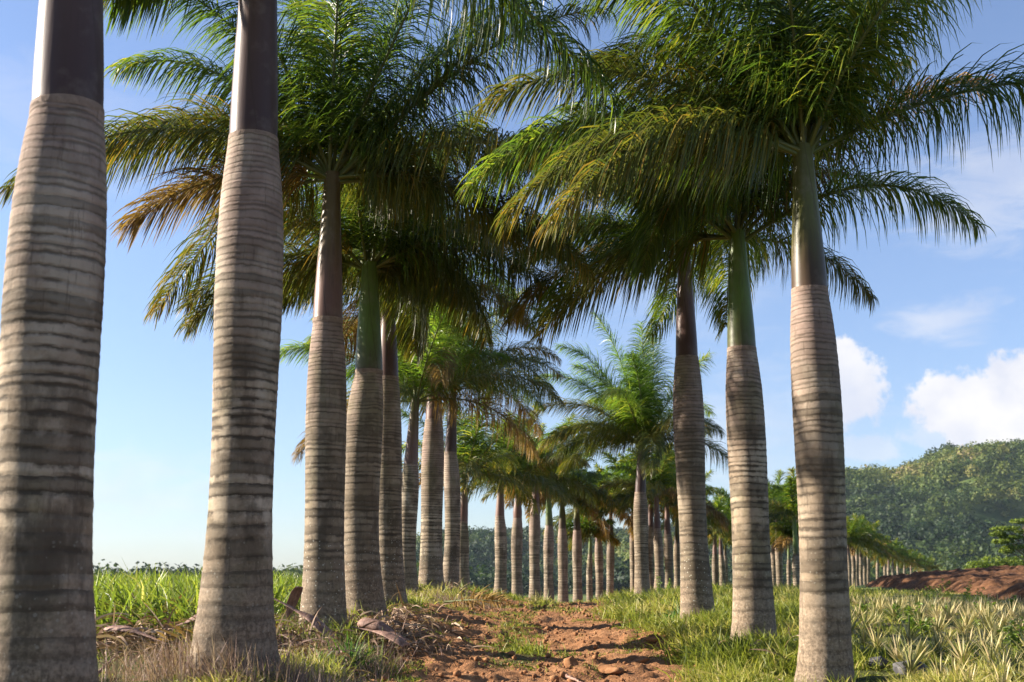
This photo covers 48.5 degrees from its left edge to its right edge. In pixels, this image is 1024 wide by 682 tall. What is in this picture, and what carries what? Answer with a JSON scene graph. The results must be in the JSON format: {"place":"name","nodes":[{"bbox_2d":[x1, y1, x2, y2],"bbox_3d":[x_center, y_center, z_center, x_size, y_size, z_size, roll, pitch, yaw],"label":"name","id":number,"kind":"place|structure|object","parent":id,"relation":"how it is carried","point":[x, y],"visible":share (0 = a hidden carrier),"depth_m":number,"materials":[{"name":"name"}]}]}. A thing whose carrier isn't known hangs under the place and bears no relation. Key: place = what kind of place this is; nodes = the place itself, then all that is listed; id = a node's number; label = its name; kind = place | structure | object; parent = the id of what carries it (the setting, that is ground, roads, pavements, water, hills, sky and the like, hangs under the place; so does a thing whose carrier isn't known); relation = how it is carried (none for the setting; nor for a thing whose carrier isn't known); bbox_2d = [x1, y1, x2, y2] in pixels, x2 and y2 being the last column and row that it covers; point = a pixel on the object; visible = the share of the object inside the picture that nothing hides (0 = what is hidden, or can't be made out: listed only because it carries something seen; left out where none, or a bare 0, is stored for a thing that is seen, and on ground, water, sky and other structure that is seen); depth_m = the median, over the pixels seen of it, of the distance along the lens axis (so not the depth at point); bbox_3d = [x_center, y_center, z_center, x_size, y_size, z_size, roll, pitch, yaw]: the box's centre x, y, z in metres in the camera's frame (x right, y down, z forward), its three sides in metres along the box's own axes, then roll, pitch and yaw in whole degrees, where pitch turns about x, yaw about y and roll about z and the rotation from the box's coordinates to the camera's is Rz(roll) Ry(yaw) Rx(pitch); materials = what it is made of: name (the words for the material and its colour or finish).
{"place":"outdoors","nodes":[
{"label":"outdoors","id":0,"kind":"place"},
{"bbox_2d":[0,0,1023,572],"label":"sky","id":1,"kind":"structure","parent":0,"point":[940,360],"materials":[{"name":"blue"}]},
{"bbox_2d":[97,585,1023,681],"bbox_3d":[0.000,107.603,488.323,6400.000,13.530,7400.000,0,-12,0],"label":"ground","id":2,"kind":"structure","parent":0,"point":[448,664],"depth_m":12.34,"materials":[{"name":"soil"}]},
{"bbox_2d":[0,0,106,681],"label":"royal palm","id":3,"kind":"object","parent":2,"relation":"on","point":[52,308],"visible":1,"depth_m":5.74,"materials":[{"name":"grey plant"}]},
{"bbox_2d":[93,563,302,643],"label":"tall grass","id":4,"kind":"structure","parent":2,"relation":"on","point":[109,589],"depth_m":12.33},
{"bbox_2d":[142,608,302,657],"bbox_3d":[-2.619,2.707,10.439,0.872,0.590,1.557,-11,-16,42],"label":"fallen frond","id":5,"kind":"object","parent":2,"relation":"on","point":[180,631],"visible":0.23,"depth_m":10.15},
{"bbox_2d":[97,628,420,681],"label":"dry stems","id":6,"kind":"object","parent":2,"relation":"on","point":[172,668],"visible":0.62,"depth_m":7.51,"materials":[{"name":"brown plant"}]},
{"bbox_2d":[286,586,302,619],"bbox_3d":[-2.290,2.822,11.781,0.138,0.551,0.270,11,-16,-42],"label":"fallen sheath","id":7,"kind":"object","parent":2,"relation":"on","point":[294,595],"visible":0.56,"depth_m":11.80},
{"bbox_2d":[0,0,623,631],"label":"royal palm","id":8,"kind":"object","parent":2,"relation":"on","point":[372,148],"visible":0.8,"depth_m":13.15,"materials":[{"name":"green plant"}]},
{"bbox_2d":[276,627,416,679],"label":"dry undergrowth","id":9,"kind":"object","parent":2,"relation":"on","point":[376,662],"visible":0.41,"depth_m":10.20,"materials":[{"name":"brown plant"}]},
{"bbox_2d":[323,629,381,672],"bbox_3d":[-1.497,2.759,10.100,0.831,0.410,0.832,0,-12,0],"label":"grass tuft","id":10,"kind":"object","parent":2,"relation":"on","point":[354,658],"visible":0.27,"depth_m":10.07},
{"bbox_2d":[103,0,622,681],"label":"royal palm","id":11,"kind":"object","parent":2,"relation":"on","point":[237,598],"visible":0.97,"depth_m":8.01,"materials":[{"name":"grey plant"}]},
{"bbox_2d":[159,70,571,620],"bbox_3d":[-1.959,0.351,15.968,5.642,7.454,4.435,0,-12,0],"label":"royal palm","id":12,"kind":"object","parent":2,"relation":"on","point":[416,269],"visible":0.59,"depth_m":15.52,"materials":[{"name":"green plant"}]},
{"bbox_2d":[282,136,539,608],"bbox_3d":[-2.181,0.513,18.705,5.260,8.125,5.710,0,-12,0],"label":"royal palm","id":13,"kind":"object","parent":2,"relation":"on","point":[390,535],"visible":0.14,"depth_m":18.39,"materials":[{"name":"grey plant"}]},
{"bbox_2d":[280,303,566,592],"bbox_3d":[-1.958,2.130,25.177,5.987,7.390,5.283,11,-16,-44],"label":"royal palm","id":14,"kind":"object","parent":2,"relation":"on","point":[414,387],"visible":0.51,"depth_m":25.12,"materials":[{"name":"green plant"}]},
{"bbox_2d":[299,254,559,589],"bbox_3d":[-1.789,1.927,27.040,6.471,8.449,5.625,-10,-15,40],"label":"royal palm","id":15,"kind":"object","parent":2,"relation":"on","point":[431,549],"visible":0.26,"depth_m":26.65,"materials":[{"name":"green plant"}]},
{"bbox_2d":[407,585,506,609],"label":"twig litter","id":16,"kind":"object","parent":2,"relation":"on","point":[444,598],"visible":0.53,"depth_m":22.63,"materials":[{"name":"brown plant"}]},
{"bbox_2d":[346,287,568,589],"bbox_3d":[-1.737,2.581,30.111,6.360,8.532,6.699,0,-12,0],"label":"royal palm","id":17,"kind":"object","parent":2,"relation":"on","point":[451,559],"visible":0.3,"depth_m":29.73,"materials":[{"name":"green plant"}]},
{"bbox_2d":[401,392,538,591],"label":"royal palm","id":18,"kind":"object","parent":2,"relation":"on","point":[470,465],"visible":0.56,"depth_m":36.69,"materials":[{"name":"green plant"}]},
{"bbox_2d":[444,584,515,611],"bbox_3d":[-0.584,4.794,21.027,1.624,0.633,0.829,-8,-14,34],"label":"fallen frond","id":19,"kind":"object","parent":2,"relation":"on","point":[491,599],"visible":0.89,"depth_m":20.95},
{"bbox_2d":[95,577,867,678],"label":"dead leaf litter","id":20,"kind":"object","parent":2,"relation":"on","point":[395,624],"visible":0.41,"depth_m":11.11,"materials":[{"name":"plant"}]},
{"bbox_2d":[103,625,162,642],"bbox_3d":[-3.345,2.614,10.131,0.694,0.155,0.142,-6,-13,25],"label":"fallen sheath","id":21,"kind":"object","parent":20,"relation":"on","point":[122,628],"visible":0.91,"depth_m":10.14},
{"bbox_2d":[274,598,336,640],"bbox_3d":[-2.065,2.727,11.165,0.720,0.426,0.219,-3,-12,15],"label":"fallen sheath","id":22,"kind":"object","parent":20,"relation":"on","point":[316,624],"visible":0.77,"depth_m":11.08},
{"bbox_2d":[351,627,409,646],"bbox_3d":[-1.349,2.970,11.425,0.743,0.183,0.173,-7,-14,31],"label":"fallen sheath","id":23,"kind":"object","parent":20,"relation":"on","point":[399,641],"visible":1,"depth_m":11.29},
{"bbox_2d":[357,618,410,642],"bbox_3d":[-1.305,3.004,11.787,0.641,0.252,0.191,-6,-13,28],"label":"fallen sheath","id":24,"kind":"object","parent":20,"relation":"on","point":[378,623],"visible":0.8,"depth_m":11.78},
{"bbox_2d":[443,411,568,593],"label":"royal palm","id":25,"kind":"object","parent":2,"relation":"on","point":[500,582],"visible":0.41,"depth_m":42.27,"materials":[{"name":"green plant"}]},
{"bbox_2d":[351,600,671,681],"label":"track weeds","id":26,"kind":"object","parent":2,"relation":"on","point":[507,639],"visible":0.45,"depth_m":16.00,"materials":[{"name":"green plant"}]},
{"bbox_2d":[460,401,590,598],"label":"royal palm","id":27,"kind":"object","parent":2,"relation":"on","point":[516,548],"visible":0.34,"depth_m":44.80,"materials":[{"name":"green plant"}]},
{"bbox_2d":[346,596,724,681],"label":"soil crumbs","id":28,"kind":"object","parent":2,"relation":"on","point":[457,673],"visible":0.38,"depth_m":13.48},
{"bbox_2d":[491,412,597,600],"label":"royal palm","id":29,"kind":"object","parent":2,"relation":"on","point":[534,551],"visible":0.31,"depth_m":46.81,"materials":[{"name":"green plant"}]},
{"bbox_2d":[480,441,608,601],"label":"royal palm","id":30,"kind":"object","parent":2,"relation":"on","point":[548,549],"visible":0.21,"depth_m":49.04,"materials":[{"name":"green plant"}]},
{"bbox_2d":[494,449,614,602],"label":"royal palm","id":31,"kind":"object","parent":2,"relation":"on","point":[563,596],"visible":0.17,"depth_m":51.02,"materials":[{"name":"green plant"}]},
{"bbox_2d":[94,575,1023,681],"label":"grass","id":32,"kind":"structure","parent":2,"relation":"on","point":[711,659],"depth_m":11.72,"materials":[{"name":"plant"}]},
{"bbox_2d":[564,656,578,667],"bbox_3d":[0.584,3.217,11.310,0.158,0.147,0.135,-8,-3,12],"label":"dirt clod","id":33,"kind":"object","parent":2,"relation":"on","point":[571,660],"visible":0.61,"depth_m":11.29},
{"bbox_2d":[527,453,623,601],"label":"royal palm","id":34,"kind":"object","parent":2,"relation":"on","point":[594,476],"visible":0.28,"depth_m":52.83,"materials":[{"name":"green plant"}]},
{"bbox_2d":[555,503,621,601],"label":"royal palm","id":35,"kind":"object","parent":2,"relation":"on","point":[587,528],"visible":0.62,"depth_m":54.98,"materials":[{"name":"green plant"}]},
{"bbox_2d":[543,465,633,598],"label":"royal palm","id":36,"kind":"object","parent":2,"relation":"on","point":[599,562],"visible":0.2,"depth_m":56.82,"materials":[{"name":"green plant"}]},
{"bbox_2d":[557,462,661,594],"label":"royal palm","id":37,"kind":"object","parent":2,"relation":"on","point":[610,561],"visible":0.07,"depth_m":59.65,"materials":[{"name":"green plant"}]},
{"bbox_2d":[597,665,623,674],"bbox_3d":[0.916,3.098,10.704,0.292,0.093,0.204,-3,-12,15],"label":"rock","id":38,"kind":"object","parent":2,"relation":"on","point":[609,669],"visible":0.98,"depth_m":10.64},
{"bbox_2d":[601,452,634,591],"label":"royal palm","id":39,"kind":"object","parent":2,"relation":"on","point":[632,561],"visible":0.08,"depth_m":60.83,"materials":[{"name":"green plant"}]},
{"bbox_2d":[533,309,728,596],"bbox_3d":[3.634,3.266,33.185,6.419,8.781,6.512,0,-12,0],"label":"royal palm","id":40,"kind":"object","parent":2,"relation":"on","point":[636,414],"visible":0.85,"depth_m":32.77,"materials":[{"name":"green plant"}]},
{"bbox_2d":[598,444,678,590],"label":"royal palm","id":41,"kind":"object","parent":2,"relation":"on","point":[651,539],"visible":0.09,"depth_m":55.08,"materials":[{"name":"green plant"}]},
{"bbox_2d":[596,443,708,589],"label":"royal palm","id":42,"kind":"object","parent":2,"relation":"on","point":[660,485],"visible":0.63,"depth_m":51.20,"materials":[{"name":"green plant"}]},
{"bbox_2d":[609,449,730,590],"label":"royal palm","id":43,"kind":"object","parent":2,"relation":"on","point":[668,552],"visible":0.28,"depth_m":53.81,"materials":[{"name":"green plant"}]},
{"bbox_2d":[624,468,721,587],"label":"royal palm","id":44,"kind":"object","parent":2,"relation":"on","point":[676,553],"visible":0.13,"depth_m":58.92,"materials":[{"name":"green plant"}]},
{"bbox_2d":[473,59,879,617],"bbox_3d":[2.055,0.026,16.764,5.852,8.657,5.310,-10,-15,39],"label":"royal palm","id":45,"kind":"object","parent":2,"relation":"on","point":[696,591],"visible":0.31,"depth_m":16.52,"materials":[{"name":"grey plant"}]},
{"bbox_2d":[647,470,728,531],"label":"royal palm","id":46,"kind":"object","parent":2,"relation":"on","point":[721,523],"visible":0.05,"depth_m":62.76,"materials":[{"name":"green plant"}]},
{"bbox_2d":[673,492,731,585],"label":"royal palm","id":47,"kind":"object","parent":2,"relation":"on","point":[715,566],"visible":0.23,"depth_m":70.72,"materials":[{"name":"green plant"}]},
{"bbox_2d":[706,496,730,585],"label":"royal palm","id":48,"kind":"object","parent":2,"relation":"on","point":[722,574],"visible":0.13,"depth_m":74.57,"materials":[{"name":"green plant"}]},
{"bbox_2d":[708,528,731,583],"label":"royal palm","id":49,"kind":"object","parent":2,"relation":"on","point":[725,559],"visible":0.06,"depth_m":78.46,"materials":[{"name":"grey plant"}]},
{"bbox_2d":[717,486,732,586],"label":"royal palm","id":50,"kind":"object","parent":2,"relation":"on","point":[725,494],"visible":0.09,"depth_m":77.03,"materials":[{"name":"green plant"}]},
{"bbox_2d":[472,34,996,639],"bbox_3d":[2.275,-0.317,13.383,5.718,8.253,5.188,5,-13,-23],"label":"royal palm","id":51,"kind":"object","parent":2,"relation":"on","point":[752,602],"visible":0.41,"depth_m":13.32,"materials":[{"name":"green plant"}]},
{"bbox_2d":[454,0,1023,681],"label":"royal palm","id":52,"kind":"object","parent":2,"relation":"on","point":[802,82],"visible":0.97,"depth_m":10.56,"materials":[{"name":"green plant"}]},
{"bbox_2d":[728,519,780,585],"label":"royal palm","id":53,"kind":"object","parent":2,"relation":"on","point":[773,565],"visible":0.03,"depth_m":68.56,"materials":[{"name":"grey plant"}]},
{"bbox_2d":[768,469,797,585],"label":"royal palm","id":54,"kind":"object","parent":2,"relation":"on","point":[778,561],"visible":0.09,"depth_m":66.70,"materials":[{"name":"green plant"}]},
{"bbox_2d":[768,467,799,586],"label":"royal palm","id":55,"kind":"object","parent":2,"relation":"on","point":[789,494],"visible":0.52,"depth_m":60.91,"materials":[{"name":"green plant"}]},
{"bbox_2d":[769,515,798,586],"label":"royal palm","id":56,"kind":"object","parent":2,"relation":"on","point":[782,529],"visible":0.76,"depth_m":64.72,"materials":[{"name":"green plant"}]},
{"bbox_2d":[823,669,869,681],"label":"grass tuft","id":57,"kind":"object","parent":2,"relation":"on","point":[853,680],"visible":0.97,"depth_m":9.52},
{"bbox_2d":[846,516,876,586],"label":"royal palm","id":58,"kind":"object","parent":2,"relation":"on","point":[851,532],"visible":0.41,"depth_m":98.03,"materials":[{"name":"green plant"}]},
{"bbox_2d":[851,621,876,646],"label":"pineapple plant","id":59,"kind":"object","parent":2,"relation":"on","point":[863,634],"visible":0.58,"depth_m":12.27,"materials":[{"name":"green plant"}]},
{"bbox_2d":[848,514,883,585],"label":"royal palm","id":60,"kind":"object","parent":2,"relation":"on","point":[863,520],"visible":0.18,"depth_m":103.78,"materials":[{"name":"green plant"}]},
{"bbox_2d":[854,605,878,627],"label":"pineapple plant","id":61,"kind":"object","parent":2,"relation":"on","point":[867,622],"visible":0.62,"depth_m":14.56,"materials":[{"name":"green plant"}]},
{"bbox_2d":[849,513,884,585],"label":"royal palm","id":62,"kind":"object","parent":2,"relation":"on","point":[869,536],"visible":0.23,"depth_m":100.68,"materials":[{"name":"green plant"}]},
{"bbox_2d":[858,521,890,585],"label":"royal palm","id":63,"kind":"object","parent":2,"relation":"on","point":[861,563],"visible":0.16,"depth_m":106.69,"materials":[{"name":"green plant"}]},
{"bbox_2d":[860,622,890,650],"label":"pineapple plant","id":64,"kind":"object","parent":2,"relation":"on","point":[872,636],"visible":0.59,"depth_m":11.98,"materials":[{"name":"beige plant"}]},
{"bbox_2d":[865,656,887,668],"bbox_3d":[3.494,3.089,10.904,0.232,0.149,0.221,-4,-12,16],"label":"stone","id":65,"kind":"object","parent":2,"relation":"on","point":[878,659],"visible":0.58,"depth_m":10.81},
{"bbox_2d":[863,521,892,584],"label":"royal palm","id":66,"kind":"object","parent":2,"relation":"on","point":[865,568],"visible":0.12,"depth_m":109.54,"materials":[{"name":"green plant"}]},
{"bbox_2d":[866,524,896,583],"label":"royal palm","id":67,"kind":"object","parent":2,"relation":"on","point":[892,550],"visible":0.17,"depth_m":113.31,"materials":[{"name":"green plant"}]},
{"bbox_2d":[870,535,902,578],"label":"royal palm","id":68,"kind":"object","parent":2,"relation":"on","point":[881,562],"visible":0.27,"depth_m":137.12,"materials":[{"name":"green plant"}]},
{"bbox_2d":[873,596,903,617],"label":"pineapple plant","id":69,"kind":"object","parent":2,"relation":"on","point":[892,611],"visible":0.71,"depth_m":17.75,"materials":[{"name":"green plant"}]},
{"bbox_2d":[870,536,908,574],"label":"royal palm","id":70,"kind":"object","parent":2,"relation":"on","point":[885,567],"visible":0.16,"depth_m":147.08,"materials":[{"name":"green plant"}]},
{"bbox_2d":[873,540,909,574],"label":"royal palm","id":71,"kind":"object","parent":2,"relation":"on","point":[892,568],"visible":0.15,"depth_m":162.79,"materials":[{"name":"green plant"}]},
{"bbox_2d":[875,537,910,575],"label":"royal palm","id":72,"kind":"object","parent":2,"relation":"on","point":[888,562],"visible":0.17,"depth_m":154.84,"materials":[{"name":"green plant"}]},
{"bbox_2d":[877,634,914,666],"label":"pineapple plant","id":73,"kind":"object","parent":2,"relation":"on","point":[894,652],"visible":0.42,"depth_m":10.93,"materials":[{"name":"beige plant"}]},
{"bbox_2d":[891,545,914,574],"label":"royal palm","id":74,"kind":"object","parent":2,"relation":"on","point":[897,566],"visible":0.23,"depth_m":171.48,"materials":[{"name":"green plant"}]},
{"bbox_2d":[890,549,920,574],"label":"royal palm","id":75,"kind":"object","parent":2,"relation":"on","point":[903,564],"visible":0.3,"depth_m":186.02,"materials":[{"name":"green plant"}]},
{"bbox_2d":[891,597,923,621],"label":"leafy weed","id":76,"kind":"object","parent":2,"relation":"on","point":[908,608],"visible":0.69,"depth_m":16.54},
{"bbox_2d":[886,614,929,645],"bbox_3d":[4.325,3.152,12.409,0.613,0.426,0.572,-4,-12,17],"label":"pineapple plant","id":77,"kind":"object","parent":2,"relation":"on","point":[907,634],"visible":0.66,"depth_m":12.40,"materials":[{"name":"green plant"}]},
{"bbox_2d":[880,632,937,669],"bbox_3d":[3.703,2.886,10.600,0.612,0.434,0.617,4,-12,-17],"label":"pineapple plant","id":78,"kind":"object","parent":2,"relation":"on","point":[918,652],"visible":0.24,"depth_m":10.54,"materials":[{"name":"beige plant"}]},
{"bbox_2d":[893,660,927,675],"bbox_3d":[3.589,2.955,10.260,0.291,0.174,0.246,1,-12,-4],"label":"stone","id":79,"kind":"object","parent":2,"relation":"on","point":[897,668],"visible":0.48,"depth_m":10.19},
{"bbox_2d":[885,636,935,675],"bbox_3d":[3.578,2.794,10.127,0.587,0.394,0.591,8,-14,-34],"label":"pineapple plant","id":80,"kind":"object","parent":2,"relation":"on","point":[911,664],"visible":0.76,"depth_m":10.14,"materials":[{"name":"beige plant"}]},
{"bbox_2d":[905,549,927,573],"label":"royal palm","id":81,"kind":"object","parent":2,"relation":"on","point":[920,565],"visible":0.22,"depth_m":200.82,"materials":[{"name":"green plant"}]},
{"bbox_2d":[905,616,936,633],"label":"leafy weed","id":82,"kind":"object","parent":2,"relation":"on","point":[926,624],"visible":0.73,"depth_m":14.03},
{"bbox_2d":[907,637,946,659],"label":"pineapple plant","id":83,"kind":"object","parent":2,"relation":"on","point":[926,650],"visible":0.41,"depth_m":11.14,"materials":[{"name":"green plant"}]},
{"bbox_2d":[910,651,955,674],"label":"pineapple plant","id":84,"kind":"object","parent":2,"relation":"on","point":[934,669],"visible":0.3,"depth_m":9.55,"materials":[{"name":"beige plant"}]},
{"bbox_2d":[919,627,956,655],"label":"pineapple plant","id":85,"kind":"object","parent":2,"relation":"on","point":[938,645],"visible":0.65,"depth_m":11.38,"materials":[{"name":"green plant"}]},
{"bbox_2d":[927,611,951,633],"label":"pineapple plant","id":86,"kind":"object","parent":2,"relation":"on","point":[937,626],"visible":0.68,"depth_m":14.02,"materials":[{"name":"beige plant"}]},
{"bbox_2d":[931,597,961,620],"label":"pineapple plant","id":87,"kind":"object","parent":2,"relation":"on","point":[949,613],"visible":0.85,"depth_m":16.86,"materials":[{"name":"beige plant"}]},
{"bbox_2d":[930,650,972,674],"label":"pineapple plant","id":88,"kind":"object","parent":2,"relation":"on","point":[953,664],"visible":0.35,"depth_m":9.20,"materials":[{"name":"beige plant"}]},
{"bbox_2d":[941,578,971,603],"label":"leafy weed","id":89,"kind":"object","parent":2,"relation":"on","point":[966,592],"visible":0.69,"depth_m":23.31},
{"bbox_2d":[937,631,981,665],"bbox_3d":[4.193,2.889,10.639,0.722,0.406,0.599,-19,-28,37],"label":"pineapple plant","id":90,"kind":"object","parent":2,"relation":"on","point":[966,654],"visible":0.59,"depth_m":10.57,"materials":[{"name":"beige plant"}]},
{"bbox_2d":[947,612,973,632],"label":"pineapple plant","id":91,"kind":"object","parent":2,"relation":"on","point":[961,627],"visible":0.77,"depth_m":14.22,"materials":[{"name":"beige plant"}]},
{"bbox_2d":[950,604,984,630],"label":"pineapple plant","id":92,"kind":"object","parent":2,"relation":"on","point":[970,620],"visible":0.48,"depth_m":14.67,"materials":[{"name":"beige plant"}]},
{"bbox_2d":[964,625,1001,650],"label":"pineapple plant","id":93,"kind":"object","parent":2,"relation":"on","point":[983,637],"visible":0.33,"depth_m":11.87,"materials":[{"name":"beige plant"}]},
{"bbox_2d":[964,629,1014,665],"bbox_3d":[4.308,2.832,10.355,0.652,0.429,0.582,5,-12,-26],"label":"pineapple plant","id":94,"kind":"object","parent":2,"relation":"on","point":[990,653],"visible":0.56,"depth_m":10.28,"materials":[{"name":"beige plant"}]},
{"bbox_2d":[963,553,1023,568],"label":"bush","id":95,"kind":"object","parent":2,"relation":"on","point":[1001,561],"visible":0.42,"depth_m":117.31,"materials":[{"name":"green plant"}]},
{"bbox_2d":[977,613,1010,642],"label":"pineapple plant","id":96,"kind":"object","parent":2,"relation":"on","point":[996,632],"visible":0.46,"depth_m":13.00,"materials":[{"name":"beige plant"}]},
{"bbox_2d":[979,648,1018,673],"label":"pineapple plant","id":97,"kind":"object","parent":2,"relation":"on","point":[998,662],"visible":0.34,"depth_m":9.44,"materials":[{"name":"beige plant"}]},
{"bbox_2d":[977,658,1020,681],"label":"pineapple plant","id":98,"kind":"object","parent":2,"relation":"on","point":[1004,677],"visible":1,"depth_m":8.39,"materials":[{"name":"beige plant"}]},
{"bbox_2d":[981,639,1021,670],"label":"pineapple plant","id":99,"kind":"object","parent":2,"relation":"on","point":[1007,656],"visible":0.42,"depth_m":9.68,"materials":[{"name":"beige plant"}]},
{"bbox_2d":[988,518,1023,560],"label":"spreading tree","id":100,"kind":"object","parent":2,"relation":"on","point":[1001,535],"visible":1,"depth_m":108.30,"materials":[{"name":"green plant"}]},
{"bbox_2d":[996,617,1023,649],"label":"leafy weed","id":101,"kind":"object","parent":2,"relation":"on","point":[1010,628],"visible":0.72,"depth_m":12.48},
{"bbox_2d":[469,452,1023,596],"bbox_3d":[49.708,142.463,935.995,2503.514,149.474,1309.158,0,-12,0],"label":"hills","id":102,"kind":"structure","parent":0,"point":[996,516],"depth_m":866.47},
{"bbox_2d":[93,438,1023,593],"bbox_3d":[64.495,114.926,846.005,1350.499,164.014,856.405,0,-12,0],"label":"hill forest","id":103,"kind":"object","parent":102,"relation":"on","point":[967,534],"visible":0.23,"depth_m":851.66,"materials":[{"name":"plant"}]},
{"bbox_2d":[865,565,1023,602],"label":"ploughed field","id":104,"kind":"structure","parent":0,"point":[1003,580],"depth_m":48.05,"materials":[{"name":"soil"}]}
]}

